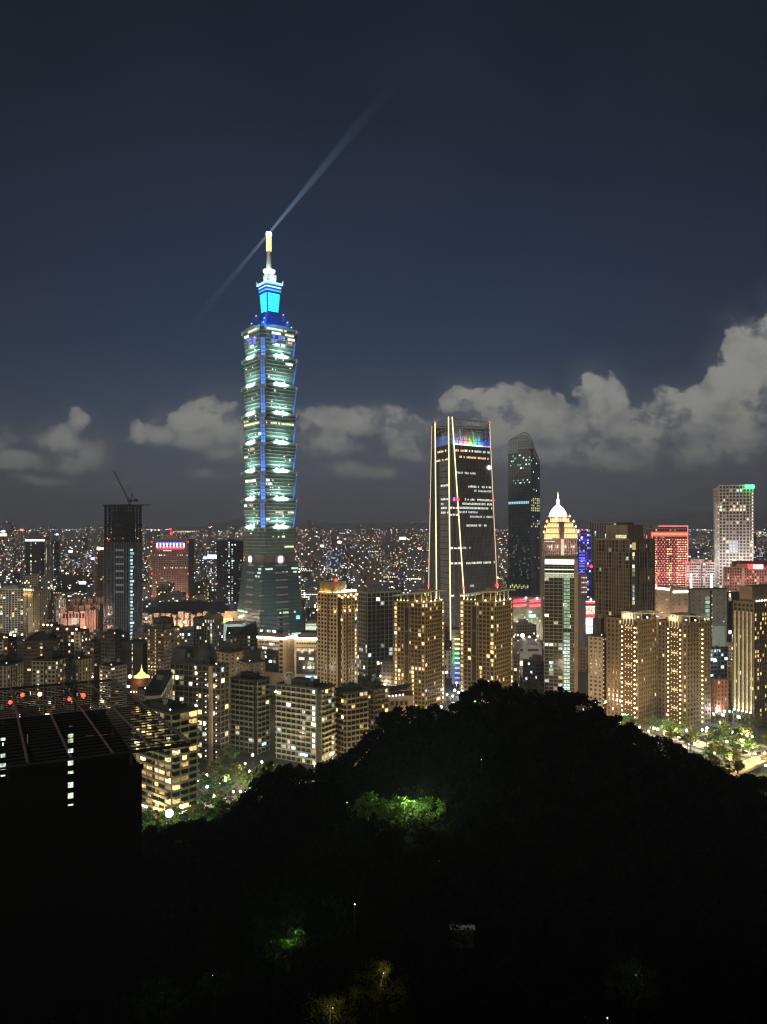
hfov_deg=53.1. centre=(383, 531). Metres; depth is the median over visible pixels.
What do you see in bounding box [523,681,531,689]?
tree
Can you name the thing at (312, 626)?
podium building
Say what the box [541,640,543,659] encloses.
city block
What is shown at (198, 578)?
distant building
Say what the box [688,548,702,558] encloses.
distant building
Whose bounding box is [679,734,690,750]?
tree
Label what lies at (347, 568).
distant building
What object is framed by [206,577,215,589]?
distant building
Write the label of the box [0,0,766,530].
sky
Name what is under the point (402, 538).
lit sign mast
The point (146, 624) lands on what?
city block
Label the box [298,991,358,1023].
tree
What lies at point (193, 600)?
city block
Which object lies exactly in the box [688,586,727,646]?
apartment building
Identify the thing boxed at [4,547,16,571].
distant building
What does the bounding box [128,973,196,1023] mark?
tree
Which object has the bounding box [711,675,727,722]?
apartment building
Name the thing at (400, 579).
distant building
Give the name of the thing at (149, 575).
distant building
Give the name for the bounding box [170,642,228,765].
apartment building
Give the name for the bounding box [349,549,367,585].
distant building
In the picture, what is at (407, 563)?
distant building
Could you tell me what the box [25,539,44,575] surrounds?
office building
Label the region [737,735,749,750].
tree
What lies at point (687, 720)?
tree
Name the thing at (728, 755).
tree
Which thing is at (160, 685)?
round roof building
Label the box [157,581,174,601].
distant building
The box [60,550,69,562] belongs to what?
distant building
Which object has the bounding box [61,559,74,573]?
distant building
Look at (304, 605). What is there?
city block
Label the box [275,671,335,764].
apartment building
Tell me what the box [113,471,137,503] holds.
tower crane
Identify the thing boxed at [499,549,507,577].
distant building
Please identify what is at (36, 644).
apartment building
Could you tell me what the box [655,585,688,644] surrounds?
office building
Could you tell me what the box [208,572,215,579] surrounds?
distant building
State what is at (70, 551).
lit sign mast
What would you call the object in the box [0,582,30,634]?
hotel building
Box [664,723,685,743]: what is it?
tree
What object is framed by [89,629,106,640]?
city block
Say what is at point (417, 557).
distant building
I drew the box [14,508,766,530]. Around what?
mountains
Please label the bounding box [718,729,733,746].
tree
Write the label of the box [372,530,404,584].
tower crane
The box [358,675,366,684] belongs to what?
tree
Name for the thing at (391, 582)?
distant building
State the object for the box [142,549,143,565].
distant building
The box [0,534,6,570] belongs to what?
lit sign mast
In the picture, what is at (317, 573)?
distant building
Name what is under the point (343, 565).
distant lights
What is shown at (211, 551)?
distant building
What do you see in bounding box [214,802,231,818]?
tree
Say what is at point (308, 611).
city block
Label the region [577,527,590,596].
office building
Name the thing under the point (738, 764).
tree
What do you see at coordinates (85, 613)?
building
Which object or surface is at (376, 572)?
distant building
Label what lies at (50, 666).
apartment building
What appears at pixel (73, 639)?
apartment building
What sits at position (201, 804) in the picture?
tree
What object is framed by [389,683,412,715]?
building
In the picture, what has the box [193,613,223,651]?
residential tower
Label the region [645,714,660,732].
tree
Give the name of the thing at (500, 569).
distant building
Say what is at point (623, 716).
tree
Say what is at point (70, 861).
hillside building
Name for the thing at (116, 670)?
apartment building
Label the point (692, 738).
tree
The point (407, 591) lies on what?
distant building
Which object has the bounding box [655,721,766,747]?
road
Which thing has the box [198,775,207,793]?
tree
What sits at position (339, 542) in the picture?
lit sign mast
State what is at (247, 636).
office building
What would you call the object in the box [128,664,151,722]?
golden stupa
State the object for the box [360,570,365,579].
distant building
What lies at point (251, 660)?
apartment building
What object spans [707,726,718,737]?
tree
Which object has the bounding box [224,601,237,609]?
distant building
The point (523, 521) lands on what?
glass skyscraper
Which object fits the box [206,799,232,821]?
tree
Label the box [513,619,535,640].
city block
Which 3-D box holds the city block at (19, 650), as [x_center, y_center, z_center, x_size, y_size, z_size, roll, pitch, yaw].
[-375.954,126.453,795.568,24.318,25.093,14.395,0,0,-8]
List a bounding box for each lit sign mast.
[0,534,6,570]
[69,550,71,591]
[208,555,215,576]
[338,541,340,580]
[399,537,405,590]
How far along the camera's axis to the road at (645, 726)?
506.52 m
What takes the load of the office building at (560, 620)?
on the ground
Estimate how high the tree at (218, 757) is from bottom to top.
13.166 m
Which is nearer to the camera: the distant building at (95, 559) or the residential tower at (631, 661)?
the residential tower at (631, 661)
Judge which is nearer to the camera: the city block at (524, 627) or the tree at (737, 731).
the tree at (737, 731)
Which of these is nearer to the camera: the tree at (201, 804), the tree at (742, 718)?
the tree at (201, 804)
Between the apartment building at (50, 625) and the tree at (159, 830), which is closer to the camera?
the tree at (159, 830)
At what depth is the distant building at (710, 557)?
2852.47 m
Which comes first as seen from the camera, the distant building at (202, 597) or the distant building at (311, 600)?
the distant building at (202, 597)
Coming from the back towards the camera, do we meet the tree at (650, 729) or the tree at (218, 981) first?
the tree at (650, 729)
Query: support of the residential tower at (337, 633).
on the ground
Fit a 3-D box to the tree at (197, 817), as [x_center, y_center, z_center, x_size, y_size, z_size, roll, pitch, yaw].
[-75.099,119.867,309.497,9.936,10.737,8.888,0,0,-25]
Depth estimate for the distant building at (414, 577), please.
1580.87 m
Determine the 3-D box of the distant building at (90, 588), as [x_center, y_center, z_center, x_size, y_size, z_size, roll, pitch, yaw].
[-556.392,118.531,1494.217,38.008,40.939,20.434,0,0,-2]
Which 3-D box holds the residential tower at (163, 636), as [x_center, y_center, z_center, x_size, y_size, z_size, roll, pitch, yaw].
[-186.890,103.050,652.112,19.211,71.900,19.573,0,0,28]
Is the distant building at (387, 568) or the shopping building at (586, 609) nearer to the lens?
the shopping building at (586, 609)
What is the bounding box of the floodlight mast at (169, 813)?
[166,809,172,823]
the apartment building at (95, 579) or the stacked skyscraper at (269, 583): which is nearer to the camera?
the stacked skyscraper at (269, 583)
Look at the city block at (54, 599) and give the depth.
1220.55 m
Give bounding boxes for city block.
[0,703,39,718]
[17,641,22,659]
[48,601,53,621]
[52,703,89,713]
[53,595,67,618]
[66,597,77,604]
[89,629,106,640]
[132,626,146,639]
[142,622,152,626]
[143,597,163,609]
[168,590,185,601]
[180,626,192,646]
[186,599,202,601]
[301,597,306,620]
[307,607,311,617]
[310,609,316,619]
[381,657,392,685]
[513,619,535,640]
[513,654,519,688]
[523,654,543,682]
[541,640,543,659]
[578,644,585,671]
[657,664,657,694]
[727,642,732,658]
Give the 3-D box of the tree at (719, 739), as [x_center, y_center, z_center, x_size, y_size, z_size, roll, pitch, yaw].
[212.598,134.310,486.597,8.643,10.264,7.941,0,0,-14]
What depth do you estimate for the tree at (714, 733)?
494.17 m
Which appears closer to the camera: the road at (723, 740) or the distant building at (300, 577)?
the road at (723, 740)
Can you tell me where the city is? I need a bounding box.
[0,520,766,563]
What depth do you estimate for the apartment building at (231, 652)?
605.44 m
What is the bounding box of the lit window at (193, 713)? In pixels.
[189,710,196,715]
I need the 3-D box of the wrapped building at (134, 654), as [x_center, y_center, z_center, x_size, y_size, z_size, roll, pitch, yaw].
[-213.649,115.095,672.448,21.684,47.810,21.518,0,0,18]
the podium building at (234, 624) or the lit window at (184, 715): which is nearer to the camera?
the lit window at (184, 715)
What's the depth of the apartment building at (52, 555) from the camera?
1907.26 m
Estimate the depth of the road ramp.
448.28 m
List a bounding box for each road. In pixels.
[204,796,237,808]
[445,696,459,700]
[640,723,766,756]
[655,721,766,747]
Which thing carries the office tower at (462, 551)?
on the ground
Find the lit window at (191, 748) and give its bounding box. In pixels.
[189,745,196,750]
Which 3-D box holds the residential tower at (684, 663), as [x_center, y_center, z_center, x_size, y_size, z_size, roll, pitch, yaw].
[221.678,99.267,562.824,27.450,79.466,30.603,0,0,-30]
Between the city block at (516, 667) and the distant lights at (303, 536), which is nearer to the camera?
the city block at (516, 667)
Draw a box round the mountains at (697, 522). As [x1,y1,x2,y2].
[0,513,766,539]
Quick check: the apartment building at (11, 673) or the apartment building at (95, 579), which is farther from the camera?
the apartment building at (95, 579)
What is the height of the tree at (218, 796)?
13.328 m
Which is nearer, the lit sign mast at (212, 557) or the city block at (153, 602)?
the city block at (153, 602)
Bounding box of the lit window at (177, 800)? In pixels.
[172,798,179,803]
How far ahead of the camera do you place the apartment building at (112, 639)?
694.60 m
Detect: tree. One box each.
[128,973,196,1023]
[142,809,158,829]
[148,819,164,831]
[157,811,176,828]
[164,808,188,840]
[179,810,191,821]
[185,804,204,819]
[186,814,201,827]
[190,802,209,816]
[195,811,210,819]
[196,968,232,1013]
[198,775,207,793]
[199,793,213,805]
[205,760,220,782]
[205,774,221,793]
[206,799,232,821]
[208,783,222,793]
[212,790,227,802]
[214,751,223,764]
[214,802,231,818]
[218,766,228,775]
[218,774,232,790]
[220,748,227,761]
[220,754,230,766]
[222,773,235,787]
[226,787,236,796]
[227,747,239,759]
[229,763,241,782]
[236,768,253,788]
[250,767,259,777]
[258,760,276,775]
[278,930,306,952]
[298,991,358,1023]
[343,956,410,1023]
[353,791,382,820]
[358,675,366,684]
[366,797,396,829]
[383,794,423,826]
[411,796,446,823]
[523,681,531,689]
[533,681,540,686]
[603,955,665,1021]
[618,714,628,724]
[628,715,639,721]
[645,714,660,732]
[648,726,656,732]
[658,718,671,735]
[662,727,676,738]
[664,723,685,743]
[666,716,675,723]
[679,715,689,733]
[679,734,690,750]
[685,731,696,752]
[688,725,700,745]
[699,734,711,746]
[703,746,719,754]
[703,753,718,764]
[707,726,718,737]
[707,741,721,753]
[708,731,721,740]
[709,755,722,766]
[712,736,724,744]
[714,715,726,723]
[716,745,729,761]
[718,718,729,729]
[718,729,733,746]
[719,726,731,736]
[721,752,734,763]
[724,764,733,772]
[728,738,740,746]
[728,747,741,760]
[730,751,739,760]
[730,759,744,773]
[732,727,746,737]
[732,761,744,774]
[736,715,749,723]
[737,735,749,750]
[740,737,748,754]
[741,725,752,745]
[742,738,760,757]
[750,714,763,735]
[760,734,766,745]
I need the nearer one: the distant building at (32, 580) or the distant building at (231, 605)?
the distant building at (231, 605)
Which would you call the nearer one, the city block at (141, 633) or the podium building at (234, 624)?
the city block at (141, 633)
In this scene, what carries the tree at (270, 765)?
on the hill
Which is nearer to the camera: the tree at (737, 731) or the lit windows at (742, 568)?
the tree at (737, 731)
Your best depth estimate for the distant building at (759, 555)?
2624.29 m
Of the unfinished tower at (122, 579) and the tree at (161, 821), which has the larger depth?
the unfinished tower at (122, 579)
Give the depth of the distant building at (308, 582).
1543.11 m
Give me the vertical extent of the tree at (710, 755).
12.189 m
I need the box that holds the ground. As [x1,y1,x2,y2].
[9,541,766,822]
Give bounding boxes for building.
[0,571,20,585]
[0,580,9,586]
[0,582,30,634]
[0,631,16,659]
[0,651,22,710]
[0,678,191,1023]
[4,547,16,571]
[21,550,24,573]
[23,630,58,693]
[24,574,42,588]
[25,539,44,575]
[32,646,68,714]
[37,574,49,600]
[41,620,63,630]
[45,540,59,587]
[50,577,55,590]
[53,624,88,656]
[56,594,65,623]
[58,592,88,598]
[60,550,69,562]
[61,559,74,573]
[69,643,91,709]
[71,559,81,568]
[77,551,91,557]
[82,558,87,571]
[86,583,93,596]
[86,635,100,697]
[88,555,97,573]
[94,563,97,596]
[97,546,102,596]
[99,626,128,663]
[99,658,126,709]
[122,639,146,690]
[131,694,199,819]
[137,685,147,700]
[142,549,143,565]
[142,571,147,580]
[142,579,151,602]
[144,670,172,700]
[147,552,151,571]
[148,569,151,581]
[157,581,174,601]
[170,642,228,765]
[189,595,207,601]
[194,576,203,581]
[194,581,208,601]
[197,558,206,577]
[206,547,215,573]
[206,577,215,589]
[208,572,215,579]
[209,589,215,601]
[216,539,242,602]
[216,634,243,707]
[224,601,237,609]
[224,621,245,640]
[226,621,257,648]
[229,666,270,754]
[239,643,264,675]
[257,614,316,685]
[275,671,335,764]
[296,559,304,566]
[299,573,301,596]
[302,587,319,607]
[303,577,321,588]
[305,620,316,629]
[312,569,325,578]
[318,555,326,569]
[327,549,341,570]
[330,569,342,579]
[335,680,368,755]
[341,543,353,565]
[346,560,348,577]
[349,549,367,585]
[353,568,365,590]
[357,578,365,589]
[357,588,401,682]
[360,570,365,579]
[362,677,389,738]
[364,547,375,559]
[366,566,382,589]
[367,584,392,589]
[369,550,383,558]
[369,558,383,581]
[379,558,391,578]
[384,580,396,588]
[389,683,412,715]
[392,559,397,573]
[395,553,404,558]
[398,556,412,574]
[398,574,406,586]
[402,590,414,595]
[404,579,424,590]
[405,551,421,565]
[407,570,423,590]
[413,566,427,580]
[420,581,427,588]
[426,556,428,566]
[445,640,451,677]
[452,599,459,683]
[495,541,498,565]
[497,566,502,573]
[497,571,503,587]
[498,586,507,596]
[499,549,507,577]
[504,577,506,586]
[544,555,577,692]
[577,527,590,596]
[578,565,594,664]
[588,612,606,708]
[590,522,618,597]
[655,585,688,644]
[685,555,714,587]
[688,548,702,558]
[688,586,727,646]
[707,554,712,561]
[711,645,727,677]
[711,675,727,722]
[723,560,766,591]
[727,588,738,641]
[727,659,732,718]
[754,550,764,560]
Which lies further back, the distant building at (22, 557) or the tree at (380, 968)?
the distant building at (22, 557)
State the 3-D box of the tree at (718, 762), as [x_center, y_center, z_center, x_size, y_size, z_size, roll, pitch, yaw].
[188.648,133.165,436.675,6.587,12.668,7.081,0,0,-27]
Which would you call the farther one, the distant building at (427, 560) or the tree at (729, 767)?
the distant building at (427, 560)
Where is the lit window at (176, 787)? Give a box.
[172,785,179,789]
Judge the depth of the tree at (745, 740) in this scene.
478.72 m
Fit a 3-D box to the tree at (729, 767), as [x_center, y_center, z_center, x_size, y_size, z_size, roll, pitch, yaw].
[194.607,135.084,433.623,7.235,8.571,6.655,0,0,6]
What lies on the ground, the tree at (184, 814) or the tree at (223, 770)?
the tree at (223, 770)
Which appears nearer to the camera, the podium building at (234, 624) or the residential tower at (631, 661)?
the residential tower at (631, 661)
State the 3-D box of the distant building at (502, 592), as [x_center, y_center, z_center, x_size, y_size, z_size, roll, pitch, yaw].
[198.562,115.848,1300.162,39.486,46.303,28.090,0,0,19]
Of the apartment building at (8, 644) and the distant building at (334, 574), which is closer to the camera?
the apartment building at (8, 644)
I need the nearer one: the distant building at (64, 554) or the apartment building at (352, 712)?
the apartment building at (352, 712)
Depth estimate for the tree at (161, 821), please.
311.53 m
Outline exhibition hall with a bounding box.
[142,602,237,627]
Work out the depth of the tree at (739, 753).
447.58 m
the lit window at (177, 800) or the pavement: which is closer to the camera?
the lit window at (177, 800)
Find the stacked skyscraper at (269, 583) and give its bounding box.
[236,232,303,636]
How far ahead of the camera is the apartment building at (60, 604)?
901.86 m
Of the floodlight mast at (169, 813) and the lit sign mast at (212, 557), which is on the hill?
the floodlight mast at (169, 813)
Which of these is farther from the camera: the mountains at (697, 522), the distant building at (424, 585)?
the mountains at (697, 522)
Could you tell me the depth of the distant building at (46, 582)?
1417.09 m
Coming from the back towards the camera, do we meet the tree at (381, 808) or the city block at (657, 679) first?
the city block at (657, 679)
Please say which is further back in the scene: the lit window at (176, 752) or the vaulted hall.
the vaulted hall
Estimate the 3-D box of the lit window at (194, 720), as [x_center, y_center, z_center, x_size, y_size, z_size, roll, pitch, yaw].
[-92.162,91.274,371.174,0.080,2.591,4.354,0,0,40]
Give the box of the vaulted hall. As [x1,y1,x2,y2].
[513,633,543,665]
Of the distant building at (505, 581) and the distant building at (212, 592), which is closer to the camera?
the distant building at (212, 592)
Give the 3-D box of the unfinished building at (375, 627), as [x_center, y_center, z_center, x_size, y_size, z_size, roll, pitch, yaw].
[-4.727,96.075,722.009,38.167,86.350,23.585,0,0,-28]
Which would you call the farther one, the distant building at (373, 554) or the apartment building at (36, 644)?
the distant building at (373, 554)
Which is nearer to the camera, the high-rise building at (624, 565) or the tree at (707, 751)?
the tree at (707, 751)
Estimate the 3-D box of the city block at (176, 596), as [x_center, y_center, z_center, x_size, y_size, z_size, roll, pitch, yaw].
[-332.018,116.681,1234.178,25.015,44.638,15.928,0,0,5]
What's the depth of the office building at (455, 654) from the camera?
700.38 m
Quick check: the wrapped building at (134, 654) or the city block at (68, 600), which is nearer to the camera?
the wrapped building at (134, 654)
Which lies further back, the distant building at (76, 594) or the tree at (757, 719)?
the distant building at (76, 594)
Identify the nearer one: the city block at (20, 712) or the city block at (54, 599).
the city block at (20, 712)
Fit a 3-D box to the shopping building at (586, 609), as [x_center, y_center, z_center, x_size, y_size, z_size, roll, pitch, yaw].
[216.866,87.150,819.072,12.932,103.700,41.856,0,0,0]
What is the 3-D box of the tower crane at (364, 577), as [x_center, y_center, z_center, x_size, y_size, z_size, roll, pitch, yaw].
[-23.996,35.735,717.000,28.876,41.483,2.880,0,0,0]
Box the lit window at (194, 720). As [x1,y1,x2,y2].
[189,718,196,722]
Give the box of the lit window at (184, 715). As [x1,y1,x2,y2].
[181,712,187,717]
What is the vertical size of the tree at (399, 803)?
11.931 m
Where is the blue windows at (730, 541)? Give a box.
[730,541,737,552]
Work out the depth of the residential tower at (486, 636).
608.12 m
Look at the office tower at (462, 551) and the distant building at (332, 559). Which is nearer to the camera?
the office tower at (462, 551)
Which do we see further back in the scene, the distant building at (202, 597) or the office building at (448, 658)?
the distant building at (202, 597)
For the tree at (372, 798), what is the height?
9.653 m
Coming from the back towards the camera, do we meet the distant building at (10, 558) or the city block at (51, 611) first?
the distant building at (10, 558)
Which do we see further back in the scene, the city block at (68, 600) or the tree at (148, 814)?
the city block at (68, 600)
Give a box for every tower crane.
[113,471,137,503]
[342,548,372,578]
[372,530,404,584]
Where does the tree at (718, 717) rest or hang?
on the ground
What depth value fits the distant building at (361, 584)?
1423.19 m
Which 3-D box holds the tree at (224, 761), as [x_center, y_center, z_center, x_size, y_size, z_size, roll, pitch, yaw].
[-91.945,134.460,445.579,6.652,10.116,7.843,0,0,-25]
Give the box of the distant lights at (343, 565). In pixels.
[0,529,765,591]
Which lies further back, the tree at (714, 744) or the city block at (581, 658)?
the city block at (581, 658)
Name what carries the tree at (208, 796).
on the road at (227, 801)
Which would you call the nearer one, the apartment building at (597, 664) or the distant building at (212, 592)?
the apartment building at (597, 664)
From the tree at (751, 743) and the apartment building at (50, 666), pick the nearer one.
the tree at (751, 743)
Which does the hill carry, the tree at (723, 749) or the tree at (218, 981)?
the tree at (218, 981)
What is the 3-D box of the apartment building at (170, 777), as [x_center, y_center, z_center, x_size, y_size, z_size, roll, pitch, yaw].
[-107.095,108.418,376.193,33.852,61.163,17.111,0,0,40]
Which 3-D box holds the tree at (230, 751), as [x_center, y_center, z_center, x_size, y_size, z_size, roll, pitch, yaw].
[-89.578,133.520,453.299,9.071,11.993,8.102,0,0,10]
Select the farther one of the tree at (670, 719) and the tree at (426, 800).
the tree at (670, 719)
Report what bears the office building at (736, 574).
on the ground
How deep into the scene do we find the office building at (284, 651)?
691.48 m
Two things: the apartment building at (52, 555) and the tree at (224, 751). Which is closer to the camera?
the tree at (224, 751)
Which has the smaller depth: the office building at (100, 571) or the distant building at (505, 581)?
the office building at (100, 571)
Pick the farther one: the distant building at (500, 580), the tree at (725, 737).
the distant building at (500, 580)
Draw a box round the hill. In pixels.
[142,702,766,1023]
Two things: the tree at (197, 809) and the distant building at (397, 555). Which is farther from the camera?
the distant building at (397, 555)
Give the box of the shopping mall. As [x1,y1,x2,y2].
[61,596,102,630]
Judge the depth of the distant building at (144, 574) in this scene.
2153.11 m
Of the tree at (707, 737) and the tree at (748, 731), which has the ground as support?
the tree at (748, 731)
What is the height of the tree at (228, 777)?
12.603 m
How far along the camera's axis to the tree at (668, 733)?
493.52 m
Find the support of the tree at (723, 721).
on the road at (723, 740)
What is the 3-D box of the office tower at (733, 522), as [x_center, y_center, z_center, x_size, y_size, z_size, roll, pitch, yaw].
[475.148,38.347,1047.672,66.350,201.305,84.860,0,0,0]
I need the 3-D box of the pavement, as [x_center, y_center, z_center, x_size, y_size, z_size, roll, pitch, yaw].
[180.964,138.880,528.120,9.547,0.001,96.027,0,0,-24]
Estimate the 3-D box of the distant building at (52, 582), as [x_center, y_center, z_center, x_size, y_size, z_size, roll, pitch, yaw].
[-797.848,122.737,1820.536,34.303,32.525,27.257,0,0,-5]
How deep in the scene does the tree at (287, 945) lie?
155.68 m
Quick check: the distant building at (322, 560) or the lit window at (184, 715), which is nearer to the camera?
the lit window at (184, 715)
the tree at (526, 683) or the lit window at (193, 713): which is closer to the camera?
the lit window at (193, 713)
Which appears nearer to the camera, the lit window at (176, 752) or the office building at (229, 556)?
the lit window at (176, 752)
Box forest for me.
[0,678,766,1023]
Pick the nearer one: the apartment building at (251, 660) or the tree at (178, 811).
the tree at (178, 811)
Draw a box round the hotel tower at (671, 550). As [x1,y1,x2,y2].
[643,525,687,586]
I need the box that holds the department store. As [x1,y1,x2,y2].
[501,595,540,639]
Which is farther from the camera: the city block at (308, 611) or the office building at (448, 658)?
the city block at (308, 611)
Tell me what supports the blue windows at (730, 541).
in the office tower at (733, 522)
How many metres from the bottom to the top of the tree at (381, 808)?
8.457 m
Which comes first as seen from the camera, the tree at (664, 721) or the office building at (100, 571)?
the tree at (664, 721)
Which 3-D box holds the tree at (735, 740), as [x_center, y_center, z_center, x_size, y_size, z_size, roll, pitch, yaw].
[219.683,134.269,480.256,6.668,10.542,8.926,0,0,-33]
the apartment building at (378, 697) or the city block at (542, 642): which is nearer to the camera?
the apartment building at (378, 697)
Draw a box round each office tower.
[151,528,193,599]
[428,417,498,639]
[713,484,754,587]
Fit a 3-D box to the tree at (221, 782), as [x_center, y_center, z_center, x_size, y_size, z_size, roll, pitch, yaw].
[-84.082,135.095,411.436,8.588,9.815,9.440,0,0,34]
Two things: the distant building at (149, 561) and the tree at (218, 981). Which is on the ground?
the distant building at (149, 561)
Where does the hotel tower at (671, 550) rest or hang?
on the ground
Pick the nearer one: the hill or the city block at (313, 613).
the hill
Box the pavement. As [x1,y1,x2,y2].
[643,731,702,751]
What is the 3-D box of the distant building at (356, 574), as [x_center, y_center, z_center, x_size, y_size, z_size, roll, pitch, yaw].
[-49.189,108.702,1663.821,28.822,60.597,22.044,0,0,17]
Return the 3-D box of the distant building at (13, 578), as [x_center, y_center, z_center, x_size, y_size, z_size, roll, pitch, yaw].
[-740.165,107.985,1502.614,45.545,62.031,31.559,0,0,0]
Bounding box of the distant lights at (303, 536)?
[18,529,765,594]
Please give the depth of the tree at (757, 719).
522.49 m
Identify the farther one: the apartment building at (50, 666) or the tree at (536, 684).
the tree at (536, 684)
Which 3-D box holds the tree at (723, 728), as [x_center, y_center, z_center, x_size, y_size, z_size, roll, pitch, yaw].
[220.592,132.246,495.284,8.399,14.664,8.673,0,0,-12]
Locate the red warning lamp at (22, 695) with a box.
[21,693,23,714]
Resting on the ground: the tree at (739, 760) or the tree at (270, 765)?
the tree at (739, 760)
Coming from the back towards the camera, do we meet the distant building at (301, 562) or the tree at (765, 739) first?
the distant building at (301, 562)
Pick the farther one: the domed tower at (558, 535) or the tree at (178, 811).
the domed tower at (558, 535)
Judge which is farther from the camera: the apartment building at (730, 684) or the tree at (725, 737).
the apartment building at (730, 684)
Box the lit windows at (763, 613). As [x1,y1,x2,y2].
[736,613,765,715]
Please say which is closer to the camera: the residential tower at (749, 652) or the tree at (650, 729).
the tree at (650, 729)
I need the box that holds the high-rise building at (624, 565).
[595,522,654,633]
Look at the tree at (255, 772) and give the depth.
416.23 m
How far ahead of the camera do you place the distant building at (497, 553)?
2006.00 m
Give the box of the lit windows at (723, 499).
[720,499,751,587]
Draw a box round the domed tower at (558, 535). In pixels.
[538,495,578,639]
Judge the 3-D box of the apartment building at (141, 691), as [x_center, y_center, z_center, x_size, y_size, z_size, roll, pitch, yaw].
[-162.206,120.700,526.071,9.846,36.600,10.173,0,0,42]
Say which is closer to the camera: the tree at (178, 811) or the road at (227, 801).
the tree at (178, 811)
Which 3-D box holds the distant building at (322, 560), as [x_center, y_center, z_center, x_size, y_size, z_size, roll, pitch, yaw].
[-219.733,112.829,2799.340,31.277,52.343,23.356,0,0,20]
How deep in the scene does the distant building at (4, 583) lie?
1429.63 m
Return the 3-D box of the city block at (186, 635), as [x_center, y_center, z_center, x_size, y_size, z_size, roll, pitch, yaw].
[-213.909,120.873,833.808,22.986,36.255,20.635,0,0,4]
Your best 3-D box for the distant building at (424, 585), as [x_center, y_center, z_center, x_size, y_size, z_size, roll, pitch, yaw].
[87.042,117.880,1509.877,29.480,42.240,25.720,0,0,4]
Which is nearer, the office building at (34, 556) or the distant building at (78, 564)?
the office building at (34, 556)
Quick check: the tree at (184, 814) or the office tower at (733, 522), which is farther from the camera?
the office tower at (733, 522)
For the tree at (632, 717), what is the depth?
535.46 m
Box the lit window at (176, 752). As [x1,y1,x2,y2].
[172,750,179,754]
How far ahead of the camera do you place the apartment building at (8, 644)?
683.96 m
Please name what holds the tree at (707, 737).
on the road at (645, 726)
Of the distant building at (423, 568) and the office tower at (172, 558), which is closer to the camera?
the office tower at (172, 558)
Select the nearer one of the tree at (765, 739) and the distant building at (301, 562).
the tree at (765, 739)
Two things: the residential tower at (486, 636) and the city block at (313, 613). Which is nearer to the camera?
the residential tower at (486, 636)
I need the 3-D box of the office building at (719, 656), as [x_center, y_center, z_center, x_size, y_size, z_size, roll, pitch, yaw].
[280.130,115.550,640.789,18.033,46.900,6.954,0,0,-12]
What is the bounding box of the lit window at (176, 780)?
[172,778,179,782]
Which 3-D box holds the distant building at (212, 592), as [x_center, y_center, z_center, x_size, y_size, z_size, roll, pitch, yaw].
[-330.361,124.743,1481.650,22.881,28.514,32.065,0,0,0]
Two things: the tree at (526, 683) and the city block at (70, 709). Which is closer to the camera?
the city block at (70, 709)
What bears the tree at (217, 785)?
on the ground
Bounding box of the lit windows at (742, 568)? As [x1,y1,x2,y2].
[728,568,765,591]
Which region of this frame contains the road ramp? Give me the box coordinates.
[727,754,766,775]
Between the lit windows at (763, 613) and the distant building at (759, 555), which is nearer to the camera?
the lit windows at (763, 613)
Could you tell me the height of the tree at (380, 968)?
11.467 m
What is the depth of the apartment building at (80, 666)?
578.98 m
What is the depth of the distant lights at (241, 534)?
8452.16 m
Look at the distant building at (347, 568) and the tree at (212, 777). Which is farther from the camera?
the distant building at (347, 568)
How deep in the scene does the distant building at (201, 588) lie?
1426.01 m
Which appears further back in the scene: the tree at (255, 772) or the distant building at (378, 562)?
the distant building at (378, 562)
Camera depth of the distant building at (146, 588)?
1366.87 m
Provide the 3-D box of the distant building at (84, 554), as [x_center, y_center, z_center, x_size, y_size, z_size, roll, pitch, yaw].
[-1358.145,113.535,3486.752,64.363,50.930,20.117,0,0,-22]
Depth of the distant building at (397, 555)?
2852.71 m
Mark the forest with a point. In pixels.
(200, 838)
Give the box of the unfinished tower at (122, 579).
[103,504,150,639]
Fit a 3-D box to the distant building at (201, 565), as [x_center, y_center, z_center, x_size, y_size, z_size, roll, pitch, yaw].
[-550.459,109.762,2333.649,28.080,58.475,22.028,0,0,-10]
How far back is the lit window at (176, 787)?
363.79 m
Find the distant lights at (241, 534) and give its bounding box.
[17,529,763,594]
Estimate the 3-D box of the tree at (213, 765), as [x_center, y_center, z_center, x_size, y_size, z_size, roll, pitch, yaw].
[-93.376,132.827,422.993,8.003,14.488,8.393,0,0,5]
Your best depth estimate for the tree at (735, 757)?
446.07 m
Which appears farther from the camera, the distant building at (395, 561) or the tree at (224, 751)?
the distant building at (395, 561)
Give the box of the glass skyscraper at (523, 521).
[508,432,539,594]
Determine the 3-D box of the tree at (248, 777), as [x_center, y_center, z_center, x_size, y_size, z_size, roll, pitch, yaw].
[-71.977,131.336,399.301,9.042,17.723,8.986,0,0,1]
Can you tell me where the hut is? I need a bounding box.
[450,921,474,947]
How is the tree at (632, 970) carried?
on the hill
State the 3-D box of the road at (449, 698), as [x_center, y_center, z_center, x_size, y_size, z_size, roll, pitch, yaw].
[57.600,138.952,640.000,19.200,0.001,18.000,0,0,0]
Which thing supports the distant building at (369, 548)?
on the ground
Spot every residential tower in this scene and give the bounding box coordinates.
[23,586,47,636]
[147,611,179,678]
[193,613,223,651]
[317,579,357,687]
[393,588,446,708]
[459,588,515,703]
[607,609,658,723]
[658,612,710,726]
[733,584,766,727]
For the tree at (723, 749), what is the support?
on the ground
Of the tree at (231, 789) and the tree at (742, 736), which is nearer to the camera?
the tree at (231, 789)
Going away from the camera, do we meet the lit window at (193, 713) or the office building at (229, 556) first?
the lit window at (193, 713)

